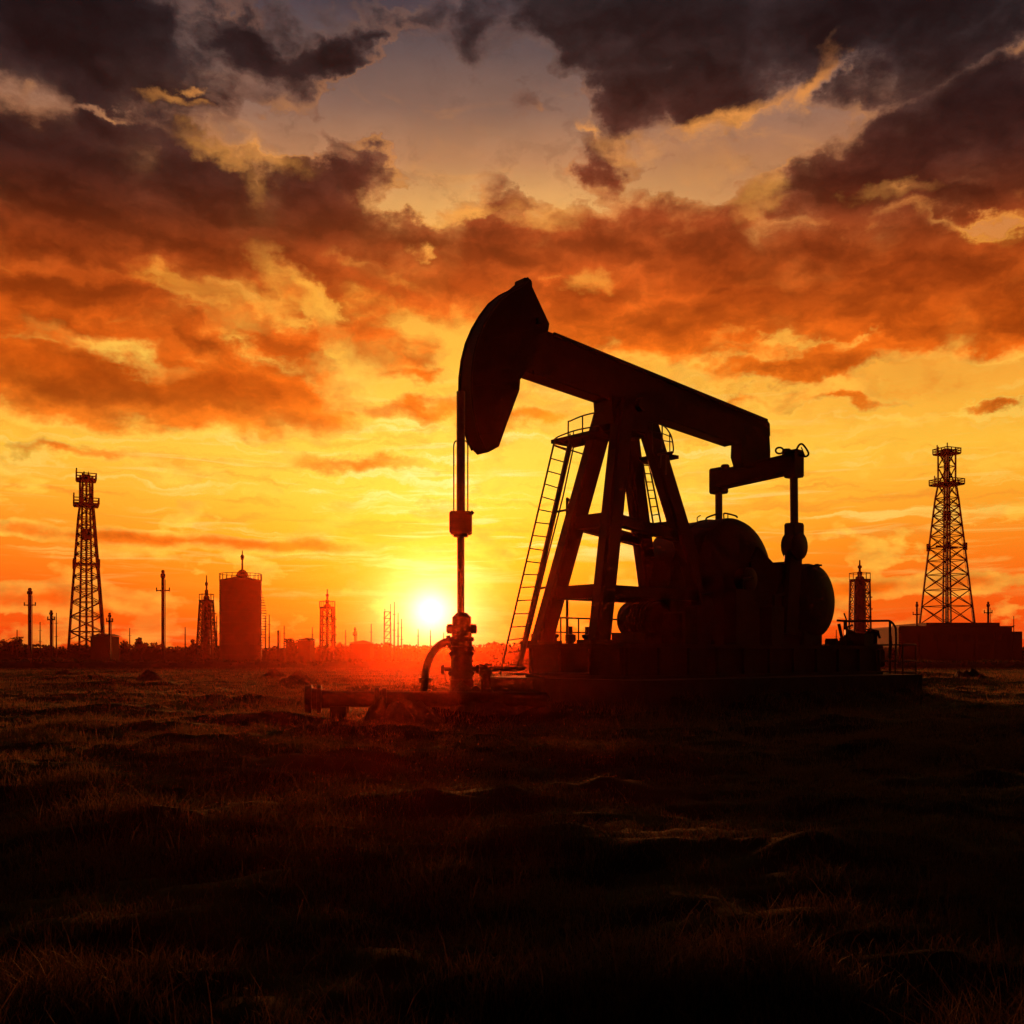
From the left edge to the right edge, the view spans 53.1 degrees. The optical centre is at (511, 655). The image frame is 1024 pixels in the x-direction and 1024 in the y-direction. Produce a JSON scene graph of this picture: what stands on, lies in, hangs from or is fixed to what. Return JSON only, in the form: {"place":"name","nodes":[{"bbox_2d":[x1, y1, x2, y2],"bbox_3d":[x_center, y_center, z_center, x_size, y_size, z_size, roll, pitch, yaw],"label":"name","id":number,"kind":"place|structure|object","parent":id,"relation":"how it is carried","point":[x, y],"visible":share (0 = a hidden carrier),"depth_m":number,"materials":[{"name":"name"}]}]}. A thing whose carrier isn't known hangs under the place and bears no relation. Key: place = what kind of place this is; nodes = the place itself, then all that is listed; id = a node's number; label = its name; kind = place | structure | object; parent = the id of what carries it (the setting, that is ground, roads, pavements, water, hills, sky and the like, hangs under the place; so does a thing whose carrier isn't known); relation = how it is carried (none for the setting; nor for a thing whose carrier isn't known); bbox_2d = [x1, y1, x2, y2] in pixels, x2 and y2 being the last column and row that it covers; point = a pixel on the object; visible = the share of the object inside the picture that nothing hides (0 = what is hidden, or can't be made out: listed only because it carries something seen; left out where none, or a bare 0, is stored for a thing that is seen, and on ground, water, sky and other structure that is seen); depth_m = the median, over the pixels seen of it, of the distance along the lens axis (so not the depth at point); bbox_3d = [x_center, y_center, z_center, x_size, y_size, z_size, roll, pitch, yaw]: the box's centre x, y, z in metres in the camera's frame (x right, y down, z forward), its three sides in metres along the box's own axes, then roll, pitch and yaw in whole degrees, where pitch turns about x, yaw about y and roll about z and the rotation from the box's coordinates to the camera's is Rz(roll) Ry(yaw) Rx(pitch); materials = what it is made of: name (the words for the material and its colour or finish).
{"place":"outdoors","nodes":[
{"label":"outdoors","id":0,"kind":"place"},
{"bbox_2d":[195,575,218,660],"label":"process tower","id":1,"kind":"structure","parent":0,"point":[206,649],"depth_m":125.59,"materials":[{"name":"black metal"}]},
{"bbox_2d":[319,589,336,661],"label":"process tower","id":2,"kind":"structure","parent":0,"point":[332,624],"depth_m":131.73,"materials":[{"name":"black metal"}]},
{"bbox_2d":[0,666,1023,1023],"bbox_3d":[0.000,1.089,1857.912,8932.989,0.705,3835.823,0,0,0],"label":"ground","id":3,"kind":"structure","parent":0,"point":[390,968],"depth_m":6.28,"materials":[{"name":"plant"}]},
{"bbox_2d":[0,637,23,659],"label":"tree","id":4,"kind":"object","parent":3,"relation":"on","point":[10,647],"visible":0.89,"depth_m":131.95,"materials":[{"name":"black plant"}]},
{"bbox_2d":[16,632,17,658],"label":"slender mast","id":5,"kind":"object","parent":3,"relation":"on","point":[17,647],"visible":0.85,"depth_m":124.97,"materials":[{"name":"black metal"}]},
{"bbox_2d":[24,588,35,659],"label":"flare stack","id":6,"kind":"object","parent":3,"relation":"on","point":[30,605],"visible":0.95,"depth_m":127.85,"materials":[{"name":"black metal"}]},
{"bbox_2d":[38,622,41,659],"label":"slender mast","id":7,"kind":"object","parent":3,"relation":"on","point":[39,641],"visible":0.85,"depth_m":123.97,"materials":[{"name":"black metal"}]},
{"bbox_2d":[47,610,54,659],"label":"vent stack","id":8,"kind":"object","parent":3,"relation":"on","point":[51,619],"visible":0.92,"depth_m":117.88,"materials":[{"name":"black metal"}]},
{"bbox_2d":[54,613,57,659],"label":"slender mast","id":9,"kind":"object","parent":3,"relation":"on","point":[56,636],"visible":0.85,"depth_m":119.95,"materials":[{"name":"black metal"}]},
{"bbox_2d":[49,669,79,675],"bbox_3d":[-26.250,1.072,60.000,2.000,0.546,1.191,0,0,0],"label":"earth heap","id":10,"kind":"object","parent":3,"relation":"on","point":[62,672],"visible":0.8,"depth_m":59.75,"materials":[{"name":"soil"}]},
{"bbox_2d":[66,468,104,660],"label":"oil derrick","id":11,"kind":"object","parent":3,"relation":"on","point":[86,532],"visible":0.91,"depth_m":129.26,"materials":[{"name":"black metal"}]},
{"bbox_2d":[90,633,118,660],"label":"shed","id":12,"kind":"structure","parent":3,"relation":"on","point":[99,646],"depth_m":122.50,"materials":[{"name":"black"}]},
{"bbox_2d":[94,650,100,659],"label":"door","id":13,"kind":"structure","parent":12,"relation":"in","point":[97,653],"depth_m":122.43,"materials":[{"name":"black"}]},
{"bbox_2d":[106,613,112,660],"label":"vent stack","id":14,"kind":"object","parent":3,"relation":"on","point":[110,620],"visible":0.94,"depth_m":117.89,"materials":[{"name":"black metal"}]},
{"bbox_2d":[119,640,128,659],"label":"tree","id":15,"kind":"object","parent":3,"relation":"on","point":[123,648],"visible":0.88,"depth_m":135.92,"materials":[{"name":"brown plant"}]},
{"bbox_2d":[128,628,131,660],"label":"slender mast","id":16,"kind":"object","parent":3,"relation":"on","point":[129,635],"visible":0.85,"depth_m":126.94,"materials":[{"name":"black metal"}]},
{"bbox_2d":[133,637,143,660],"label":"tree","id":17,"kind":"object","parent":3,"relation":"on","point":[139,644],"visible":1,"depth_m":132.87,"materials":[{"name":"brown plant"}]},
{"bbox_2d":[135,670,163,681],"bbox_3d":[-16.292,0.949,46.000,1.600,0.633,1.191,0,0,0],"label":"earth heap","id":18,"kind":"object","parent":3,"relation":"on","point":[148,675],"visible":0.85,"depth_m":45.76,"materials":[{"name":"soil"}]},
{"bbox_2d":[156,570,169,660],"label":"flare stack","id":19,"kind":"object","parent":3,"relation":"on","point":[163,590],"visible":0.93,"depth_m":121.87,"materials":[{"name":"black metal"}]},
{"bbox_2d":[184,627,185,661],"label":"slender mast","id":20,"kind":"object","parent":3,"relation":"on","point":[185,646],"visible":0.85,"depth_m":125.96,"materials":[{"name":"black metal"}]},
{"bbox_2d":[186,639,199,660],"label":"tree","id":21,"kind":"object","parent":3,"relation":"on","point":[191,649],"visible":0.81,"depth_m":137.81,"materials":[{"name":"brown plant"}]},
{"bbox_2d":[216,616,217,659],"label":"slender mast","id":22,"kind":"object","parent":3,"relation":"on","point":[216,640],"visible":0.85,"depth_m":121.94,"materials":[{"name":"black metal"}]},
{"bbox_2d":[219,550,266,661],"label":"storage tank","id":23,"kind":"object","parent":3,"relation":"on","point":[240,615],"visible":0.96,"depth_m":121.94,"materials":[{"name":"metal"}]},
{"bbox_2d":[265,616,265,657],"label":"slender mast","id":24,"kind":"object","parent":3,"relation":"on","point":[265,636],"visible":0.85,"depth_m":122.94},
{"bbox_2d":[267,614,270,659],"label":"slender mast","id":25,"kind":"object","parent":3,"relation":"on","point":[269,624],"visible":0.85,"depth_m":125.96,"materials":[{"name":"metal"}]},
{"bbox_2d":[261,668,286,677],"bbox_3d":[-13.437,1.050,58.000,1.800,0.622,1.191,0,0,0],"label":"earth heap","id":26,"kind":"object","parent":3,"relation":"on","point":[274,672],"visible":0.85,"depth_m":57.71,"materials":[{"name":"soil"}]},
{"bbox_2d":[277,630,278,659],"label":"vent stack","id":27,"kind":"object","parent":3,"relation":"on","point":[277,644],"visible":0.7,"depth_m":119.90,"materials":[{"name":"brown metal"}]},
{"bbox_2d":[282,625,285,660],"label":"slender mast","id":28,"kind":"object","parent":3,"relation":"on","point":[284,633],"visible":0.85,"depth_m":125.96,"materials":[{"name":"brown metal"}]},
{"bbox_2d":[285,638,297,661],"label":"tree","id":29,"kind":"object","parent":3,"relation":"on","point":[291,645],"visible":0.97,"depth_m":133.54,"materials":[{"name":"brown plant"}]},
{"bbox_2d":[277,671,315,684],"bbox_3d":[-8.820,0.976,42.000,1.800,0.692,1.191,0,0,0],"label":"earth heap","id":30,"kind":"object","parent":3,"relation":"on","point":[297,677],"visible":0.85,"depth_m":41.76,"materials":[{"name":"soil"}]},
{"bbox_2d":[298,638,316,662],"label":"shed","id":31,"kind":"structure","parent":3,"relation":"on","point":[306,649],"depth_m":120.50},
{"bbox_2d":[299,650,305,662],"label":"door","id":32,"kind":"structure","parent":31,"relation":"in","point":[302,653],"depth_m":120.42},
{"bbox_2d":[336,642,348,658],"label":"tree","id":33,"kind":"object","parent":3,"relation":"on","point":[340,648],"visible":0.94,"depth_m":135.78,"materials":[{"name":"orange plant"}]},
{"bbox_2d":[344,630,346,659],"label":"slender mast","id":34,"kind":"object","parent":3,"relation":"on","point":[345,645],"visible":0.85,"depth_m":126.94,"materials":[{"name":"orange metal"}]},
{"bbox_2d":[350,640,373,660],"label":"shed","id":35,"kind":"structure","parent":3,"relation":"on","point":[362,649],"depth_m":124.50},
{"bbox_2d":[353,627,356,641],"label":"vent stack","id":36,"kind":"object","parent":35,"relation":"on","point":[355,635],"visible":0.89,"depth_m":124.92,"materials":[{"name":"metal"}]},
{"bbox_2d":[355,650,360,660],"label":"door","id":37,"kind":"structure","parent":35,"relation":"in","point":[357,652],"depth_m":124.42,"materials":[{"name":"red"}]},
{"bbox_2d":[365,694,387,720],"bbox_3d":[-2.477,1.022,19.300,0.700,0.602,0.596,0,0,0],"label":"earth heap","id":38,"kind":"object","parent":3,"relation":"on","point":[377,710],"visible":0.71,"depth_m":19.14,"materials":[{"name":"soil"}]},
{"bbox_2d":[383,604,390,659],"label":"lattice pylon","id":39,"kind":"object","parent":3,"relation":"on","point":[384,657],"visible":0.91,"depth_m":126.69,"materials":[{"name":"metal"}]},
{"bbox_2d":[392,602,395,659],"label":"slender mast","id":40,"kind":"object","parent":3,"relation":"on","point":[394,614],"visible":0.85,"depth_m":127.95,"materials":[{"name":"black metal"}]},
{"bbox_2d":[397,614,398,658],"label":"slender mast","id":41,"kind":"object","parent":3,"relation":"on","point":[398,639],"visible":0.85,"depth_m":125.97,"materials":[{"name":"metal"}]},
{"bbox_2d":[400,619,402,658],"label":"slender mast","id":42,"kind":"object","parent":3,"relation":"on","point":[401,639],"visible":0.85,"depth_m":128.94,"materials":[{"name":"metal"}]},
{"bbox_2d":[373,699,445,726],"bbox_3d":[-1.952,1.105,19.200,1.500,0.552,0.993,0,0,0],"label":"earth heap","id":43,"kind":"object","parent":3,"relation":"on","point":[404,710],"visible":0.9,"depth_m":18.99,"materials":[{"name":"soil"}]},
{"bbox_2d":[417,629,418,659],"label":"slender mast","id":44,"kind":"object","parent":3,"relation":"on","point":[418,646],"visible":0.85,"depth_m":129.97,"materials":[{"name":"orange metal"}]},
{"bbox_2d":[304,685,546,718],"bbox_3d":[-1.626,0.938,19.592,4.622,0.775,0.540,0,0,-8],"label":"pipeline","id":45,"kind":"object","parent":3,"relation":"on","point":[338,703],"visible":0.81,"depth_m":19.43,"materials":[{"name":"metal"}]},
{"bbox_2d":[418,612,479,690],"bbox_3d":[-1.266,0.198,20.550,1.222,2.109,0.620,0,0,0],"label":"wellhead","id":46,"kind":"object","parent":3,"relation":"on","point":[461,629],"visible":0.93,"depth_m":20.39,"materials":[{"name":"metal"}]},
{"bbox_2d":[479,664,491,690],"bbox_3d":[-0.543,0.723,21.000,0.278,1.105,0.278,0,0,0],"label":"valve post","id":47,"kind":"object","parent":3,"relation":"on","point":[485,674],"visible":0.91,"depth_m":20.91,"materials":[{"name":"metal"}]},
{"bbox_2d":[474,666,524,670],"bbox_3d":[-0.219,0.278,21.296,1.381,0.115,0.237,0,0,-42],"label":"steel pipe","id":48,"kind":"object","parent":47,"relation":"attached to","point":[518,668],"visible":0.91,"depth_m":21.23,"materials":[{"name":"metal"}]},
{"bbox_2d":[439,680,532,715],"bbox_3d":[-0.531,0.841,19.900,2.000,0.712,0.993,0,0,0],"label":"earth heap","id":49,"kind":"object","parent":3,"relation":"on","point":[499,708],"visible":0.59,"depth_m":19.59,"materials":[{"name":"soil"}]},
{"bbox_2d":[489,644,504,661],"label":"tree","id":50,"kind":"object","parent":3,"relation":"on","point":[498,651],"visible":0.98,"depth_m":133.40,"materials":[{"name":"orange plant"}]},
{"bbox_2d":[0,657,1023,668],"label":"scrub","id":51,"kind":"object","parent":3,"relation":"on","point":[46,662],"visible":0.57,"depth_m":96.74,"materials":[{"name":"black plant"}]},
{"bbox_2d":[0,641,1023,662],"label":"treeline","id":52,"kind":"object","parent":3,"relation":"on","point":[152,652],"visible":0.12,"depth_m":143.92,"materials":[{"name":"black plant"}]},
{"bbox_2d":[490,674,921,711],"bbox_3d":[5.025,0.900,25.429,10.600,0.800,5.200,0,0,-40],"label":"concrete foundation","id":53,"kind":"object","parent":3,"relation":"on","point":[656,692],"visible":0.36,"depth_m":21.86,"materials":[{"name":"black concrete"}]},
{"bbox_2d":[512,672,588,674],"bbox_3d":[0.743,0.353,19.962,1.561,0.070,0.060,0,0,19],"label":"handrail","id":54,"kind":"object","parent":53,"relation":"attached to","point":[550,673],"visible":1,"depth_m":19.97,"materials":[{"name":"metal"}]},
{"bbox_2d":[531,626,588,643],"bbox_3d":[1.444,-0.100,24.774,2.530,1.200,0.252,0,0,-40],"label":"valve manifold","id":55,"kind":"object","parent":53,"relation":"on","point":[570,637],"visible":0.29,"depth_m":24.69,"materials":[{"name":"metal"}]},
{"bbox_2d":[566,497,569,642],"bbox_3d":[1.283,-1.711,25.363,0.642,4.423,0.069,0,0,-38],"label":"service pole","id":56,"kind":"object","parent":53,"relation":"on","point":[567,601],"visible":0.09,"depth_m":25.40,"materials":[{"name":"metal"}]},
{"bbox_2d":[556,617,616,643],"bbox_3d":[1.939,-0.220,25.646,3.288,1.440,0.039,0,0,-40],"label":"guard railing","id":57,"kind":"object","parent":53,"relation":"on","point":[561,632],"visible":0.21,"depth_m":25.14,"materials":[{"name":"metal"}]},
{"bbox_2d":[449,277,882,679],"bbox_3d":[3.822,-3.773,24.563,13.157,8.546,3.420,0,0,-40],"label":"pumpjack","id":58,"kind":"object","parent":53,"relation":"on","point":[718,597],"visible":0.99,"depth_m":23.70,"materials":[{"name":"paint"}]},
{"bbox_2d":[874,644,916,674],"bbox_3d":[9.902,0.099,27.637,0.678,0.802,2.448,0,0,-23],"label":"guard railing","id":59,"kind":"object","parent":53,"relation":"on","point":[903,661],"visible":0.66,"depth_m":26.81,"materials":[{"name":"metal"}]},
{"bbox_2d":[844,629,884,666],"bbox_3d":[10.118,0.269,29.500,1.062,2.062,0.500,0,0,0],"label":"manifold","id":60,"kind":"object","parent":3,"relation":"on","point":[876,632],"visible":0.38,"depth_m":29.39,"materials":[{"name":"metal"}]},
{"bbox_2d":[836,619,896,673],"bbox_3d":[10.739,0.108,31.000,1.848,2.402,0.100,0,0,0],"label":"pipe frame","id":61,"kind":"object","parent":3,"relation":"on","point":[841,634],"visible":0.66,"depth_m":30.97,"materials":[{"name":"metal"}]},
{"bbox_2d":[866,623,1021,661],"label":"industrial building","id":62,"kind":"structure","parent":3,"relation":"on","point":[953,642],"depth_m":136.00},
{"bbox_2d":[903,635,910,641],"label":"window","id":63,"kind":"structure","parent":62,"relation":"in","point":[906,638],"depth_m":135.89,"materials":[{"name":"black glass"}]},
{"bbox_2d":[913,602,920,625],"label":"roof vent","id":64,"kind":"object","parent":62,"relation":"on","point":[916,606],"visible":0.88,"depth_m":136.91,"materials":[{"name":"black metal"}]},
{"bbox_2d":[917,635,925,641],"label":"window","id":65,"kind":"structure","parent":62,"relation":"in","point":[923,636],"depth_m":135.89,"materials":[{"name":"black glass"}]},
{"bbox_2d":[932,635,937,641],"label":"window","id":66,"kind":"structure","parent":62,"relation":"in","point":[934,637],"depth_m":135.89,"materials":[{"name":"black glass"}]},
{"bbox_2d":[947,635,954,641],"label":"window","id":67,"kind":"structure","parent":62,"relation":"in","point":[950,638],"depth_m":135.89,"materials":[{"name":"black glass"}]},
{"bbox_2d":[962,635,969,641],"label":"window","id":68,"kind":"structure","parent":62,"relation":"in","point":[965,638],"depth_m":135.89,"materials":[{"name":"black glass"}]},
{"bbox_2d":[978,635,984,641],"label":"window","id":69,"kind":"structure","parent":62,"relation":"in","point":[981,638],"depth_m":135.89,"materials":[{"name":"black glass"}]},
{"bbox_2d":[973,645,989,661],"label":"door","id":70,"kind":"structure","parent":62,"relation":"in","point":[983,650],"depth_m":135.89,"materials":[{"name":"black"}]},
{"bbox_2d":[984,602,992,622],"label":"roof vent","id":71,"kind":"object","parent":62,"relation":"on","point":[988,606],"visible":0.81,"depth_m":137.87,"materials":[{"name":"black metal"}]},
{"bbox_2d":[992,635,999,641],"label":"window","id":72,"kind":"structure","parent":62,"relation":"in","point":[998,636],"depth_m":135.89,"materials":[{"name":"black glass"}]},
{"bbox_2d":[919,443,975,622],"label":"oil derrick","id":73,"kind":"object","parent":3,"relation":"on","point":[945,455],"visible":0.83,"depth_m":150.43,"materials":[{"name":"black metal"}]},
{"bbox_2d":[953,668,988,679],"bbox_3d":[19.617,0.897,44.000,2.200,0.754,1.390,0,0,0],"label":"earth heap","id":74,"kind":"object","parent":3,"relation":"on","point":[971,672],"visible":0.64,"depth_m":43.72,"materials":[{"name":"soil"}]},
{"bbox_2d":[0,0,1023,650],"label":"sky","id":75,"kind":"structure","parent":0,"point":[252,251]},
{"bbox_2d":[848,560,872,632],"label":"process tower","id":76,"kind":"structure","parent":0,"point":[859,609],"depth_m":117.40,"materials":[{"name":"black metal"}]}
]}

